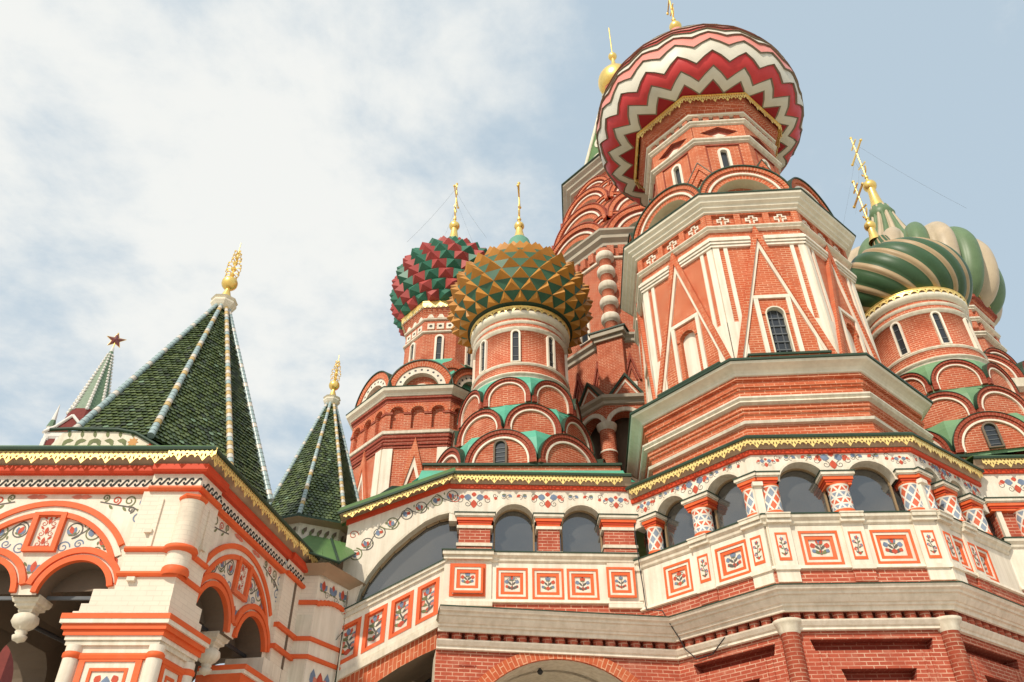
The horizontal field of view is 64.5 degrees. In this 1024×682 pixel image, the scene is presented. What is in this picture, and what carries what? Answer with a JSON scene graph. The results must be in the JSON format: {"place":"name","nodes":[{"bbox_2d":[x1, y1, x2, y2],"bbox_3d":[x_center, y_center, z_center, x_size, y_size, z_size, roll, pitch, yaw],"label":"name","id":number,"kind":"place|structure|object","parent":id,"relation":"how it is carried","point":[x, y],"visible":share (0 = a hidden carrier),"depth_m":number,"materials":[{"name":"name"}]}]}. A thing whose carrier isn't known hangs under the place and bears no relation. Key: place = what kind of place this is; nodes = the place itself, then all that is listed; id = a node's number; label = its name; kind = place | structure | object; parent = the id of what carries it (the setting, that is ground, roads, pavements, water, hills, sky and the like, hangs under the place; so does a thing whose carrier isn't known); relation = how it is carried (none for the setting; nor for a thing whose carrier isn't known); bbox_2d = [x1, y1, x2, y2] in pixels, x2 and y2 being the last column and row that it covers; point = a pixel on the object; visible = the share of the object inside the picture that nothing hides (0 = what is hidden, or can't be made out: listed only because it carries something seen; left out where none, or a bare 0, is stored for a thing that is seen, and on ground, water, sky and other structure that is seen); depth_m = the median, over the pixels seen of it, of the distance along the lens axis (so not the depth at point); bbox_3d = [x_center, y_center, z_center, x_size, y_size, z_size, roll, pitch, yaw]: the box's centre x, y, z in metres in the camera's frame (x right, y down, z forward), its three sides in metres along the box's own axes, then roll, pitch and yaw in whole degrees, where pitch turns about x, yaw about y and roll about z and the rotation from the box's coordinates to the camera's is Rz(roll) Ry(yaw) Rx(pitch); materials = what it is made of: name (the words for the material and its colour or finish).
{"place":"outdoors","nodes":[
{"label":"outdoors","id":0,"kind":"place"},
{"bbox_2d":[346,183,486,499],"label":"octagonal church","id":1,"kind":"structure","parent":0,"point":[402,420],"depth_m":35.85,"materials":[{"name":"red brick"}]},
{"bbox_2d":[408,342,415,361],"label":"window","id":2,"kind":"structure","parent":1,"relation":"in","point":[412,352],"depth_m":38.94,"materials":[{"name":"white glass"}]},
{"bbox_2d":[433,334,443,359],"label":"window","id":3,"kind":"structure","parent":1,"relation":"in","point":[439,339],"depth_m":38.30,"materials":[{"name":"white glass"}]},
{"bbox_2d":[465,347,472,367],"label":"window","id":4,"kind":"structure","parent":1,"relation":"in","point":[468,357],"depth_m":38.44,"materials":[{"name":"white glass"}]},
{"bbox_2d":[0,0,1023,681],"label":"sky","id":5,"kind":"structure","parent":0,"point":[143,143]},
{"bbox_2d":[552,28,644,611],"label":"central tower","id":6,"kind":"structure","parent":0,"point":[601,213],"depth_m":39.58,"materials":[{"name":"red brick"}]},
{"bbox_2d":[580,322,590,346],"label":"window","id":7,"kind":"structure","parent":6,"relation":"in","point":[585,339],"depth_m":39.68,"materials":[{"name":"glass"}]},
{"bbox_2d":[843,137,1023,398],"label":"octagonal church","id":8,"kind":"structure","parent":0,"point":[985,307],"depth_m":39.22,"materials":[{"name":"green metal"}]},
{"label":"ground","id":9,"kind":"structure","parent":0,"visible":0},
{"bbox_2d":[0,333,125,681],"bbox_3d":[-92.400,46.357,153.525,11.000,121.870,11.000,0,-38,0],"label":"kremlin tower","id":10,"kind":"structure","parent":9,"relation":"on","point":[95,392],"depth_m":174.71,"materials":[{"name":"brick"}]},
{"bbox_2d":[0,244,319,681],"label":"porch","id":11,"kind":"object","parent":9,"relation":"on","point":[148,533],"visible":0.98,"depth_m":15.54,"materials":[{"name":"paint"}]},
{"bbox_2d":[287,535,365,681],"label":"link wall","id":12,"kind":"structure","parent":9,"relation":"on","point":[316,648],"depth_m":19.18,"materials":[{"name":"white paint"}]},
{"bbox_2d":[269,357,359,569],"bbox_3d":[-5.700,4.238,23.853,3.178,9.531,3.178,16,-40,-19],"label":"stair turret","id":13,"kind":"object","parent":12,"relation":"on","point":[316,490],"visible":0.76,"depth_m":22.90,"materials":[{"name":"tile"}]},
{"bbox_2d":[335,591,347,681],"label":"cable","id":14,"kind":"object","parent":12,"relation":"attached to","point":[339,659],"visible":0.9,"depth_m":19.18,"materials":[{"name":"metal"}]},
{"bbox_2d":[333,467,459,681],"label":"covered stair","id":15,"kind":"object","parent":9,"relation":"on","point":[399,539],"visible":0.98,"depth_m":20.53,"materials":[{"name":"white paint"}]},
{"bbox_2d":[359,518,448,600],"bbox_3d":[-2.640,5.707,21.044,2.440,2.460,0.001,1,-38,-2],"label":"window frame","id":16,"kind":"structure","parent":15,"relation":"in","point":[443,520],"depth_m":21.22,"materials":[{"name":"red paint"}]},
{"bbox_2d":[432,581,1023,681],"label":"podium","id":17,"kind":"object","parent":9,"relation":"on","point":[858,632],"visible":1,"depth_m":18.30,"materials":[{"name":"brick"}]},
{"bbox_2d":[381,432,1023,654],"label":"gallery","id":18,"kind":"object","parent":17,"relation":"on","point":[742,514],"visible":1,"depth_m":19.96,"materials":[{"name":"white paint"}]},
{"bbox_2d":[412,182,634,481],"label":"round chapel","id":19,"kind":"structure","parent":18,"relation":"on","point":[519,317],"depth_m":30.75,"materials":[{"name":"brick"}]},
{"bbox_2d":[472,360,474,383],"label":"window","id":20,"kind":"structure","parent":19,"relation":"in","point":[473,376],"depth_m":32.20,"materials":[{"name":"white glass"}]},
{"bbox_2d":[479,339,487,374],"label":"window","id":21,"kind":"structure","parent":19,"relation":"in","point":[484,344],"depth_m":31.22,"materials":[{"name":"white glass"}]},
{"bbox_2d":[493,439,507,462],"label":"window","id":22,"kind":"structure","parent":19,"relation":"in","point":[500,447],"depth_m":26.63,"materials":[{"name":"glass"}]},
{"bbox_2d":[510,329,520,361],"bbox_3d":[0.138,0.182,30.720,0.380,1.530,0.103,-4,-38,5],"label":"window","id":23,"kind":"structure","parent":19,"relation":"in","point":[515,334],"depth_m":30.70,"materials":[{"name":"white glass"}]},
{"bbox_2d":[546,335,555,369],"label":"window","id":24,"kind":"structure","parent":19,"relation":"in","point":[550,342],"depth_m":31.00,"materials":[{"name":"white glass"}]},
{"bbox_2d":[565,354,568,383],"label":"window","id":25,"kind":"structure","parent":19,"relation":"in","point":[566,363],"depth_m":31.85,"materials":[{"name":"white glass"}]},
{"bbox_2d":[493,509,602,550],"bbox_3d":[0.952,5.170,21.658,2.894,1.440,0.050,1,-38,-2],"label":"window frame","id":26,"kind":"structure","parent":18,"relation":"in","point":[511,510],"depth_m":21.83,"materials":[{"name":"grey wood"}]},
{"bbox_2d":[634,523,724,658],"bbox_3d":[4.095,5.976,19.949,1.912,3.484,0.566,-14,-40,18],"label":"cable","id":27,"kind":"object","parent":18,"relation":"hanging from","point":[662,610],"visible":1,"depth_m":19.51,"materials":[{"name":"metal"}]},
{"bbox_2d":[664,479,731,546],"bbox_3d":[4.913,4.393,20.367,0.050,1.440,2.654,30,-47,-33],"label":"window frame","id":28,"kind":"structure","parent":18,"relation":"in","point":[715,511],"depth_m":20.88,"materials":[{"name":"grey wood"}]},
{"bbox_2d":[596,0,933,546],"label":"octagonal church","id":29,"kind":"structure","parent":18,"relation":"on","point":[740,302],"depth_m":26.09,"materials":[{"name":"red brick"}]},
{"bbox_2d":[645,366,651,401],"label":"window","id":30,"kind":"structure","parent":29,"relation":"in","point":[648,390],"depth_m":27.15,"materials":[{"name":"paint"}]},
{"bbox_2d":[671,164,683,184],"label":"window","id":31,"kind":"structure","parent":29,"relation":"in","point":[677,174],"depth_m":30.66,"materials":[{"name":"paint"}]},
{"bbox_2d":[670,312,707,382],"bbox_3d":[5.429,0.392,24.598,0.200,2.540,1.080,28,-45,-31],"label":"blind window","id":32,"kind":"structure","parent":29,"relation":"in","point":[690,345],"depth_m":24.77,"materials":[{"name":"paint"}]},
{"bbox_2d":[717,148,732,167],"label":"window","id":33,"kind":"structure","parent":29,"relation":"in","point":[724,155],"depth_m":30.02,"materials":[{"name":"paint"}]},
{"bbox_2d":[753,294,804,352],"bbox_3d":[7.785,-0.308,23.686,1.080,2.540,0.260,-3,-38,3],"label":"window","id":34,"kind":"structure","parent":29,"relation":"in","point":[781,337],"depth_m":23.80,"materials":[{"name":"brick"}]},
{"bbox_2d":[838,306,866,352],"bbox_3d":[10.281,0.179,24.321,1.080,2.540,0.200,28,-45,-31],"label":"blind window","id":35,"kind":"structure","parent":29,"relation":"in","point":[844,323],"depth_m":24.69,"materials":[{"name":"paint"}]},
{"bbox_2d":[778,467,898,511],"bbox_3d":[7.755,3.680,19.438,2.734,1.440,0.050,-1,-38,2],"label":"window frame","id":36,"kind":"structure","parent":18,"relation":"in","point":[863,468],"depth_m":19.67,"materials":[{"name":"red paint"}]},
{"bbox_2d":[850,180,1023,459],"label":"round chapel","id":37,"kind":"structure","parent":18,"relation":"on","point":[915,295],"depth_m":29.97,"materials":[{"name":"brick"}]},
{"bbox_2d":[890,322,910,357],"bbox_3d":[14.525,-0.080,30.379,0.103,1.530,0.380,26,-45,-30],"label":"window","id":38,"kind":"structure","parent":37,"relation":"in","point":[897,332],"depth_m":30.36,"materials":[{"name":"white glass"}]},
{"bbox_2d":[929,311,952,344],"bbox_3d":[15.758,-0.487,29.848,0.380,1.530,0.103,-4,-38,5],"label":"window","id":39,"kind":"structure","parent":37,"relation":"in","point":[941,330],"depth_m":29.82,"materials":[{"name":"white glass"}]},
{"bbox_2d":[963,317,982,351],"bbox_3d":[17.104,-0.245,30.164,0.380,1.530,0.103,26,-45,-30],"label":"window","id":40,"kind":"structure","parent":37,"relation":"in","point":[968,326],"depth_m":30.11,"materials":[{"name":"white paint"}]},
{"bbox_2d":[981,422,1005,448],"bbox_3d":[15.239,2.981,25.752,0.460,0.920,0.103,-8,-38,11],"label":"window","id":41,"kind":"structure","parent":37,"relation":"in","point":[991,433],"depth_m":25.73,"materials":[{"name":"glass"}]}
]}

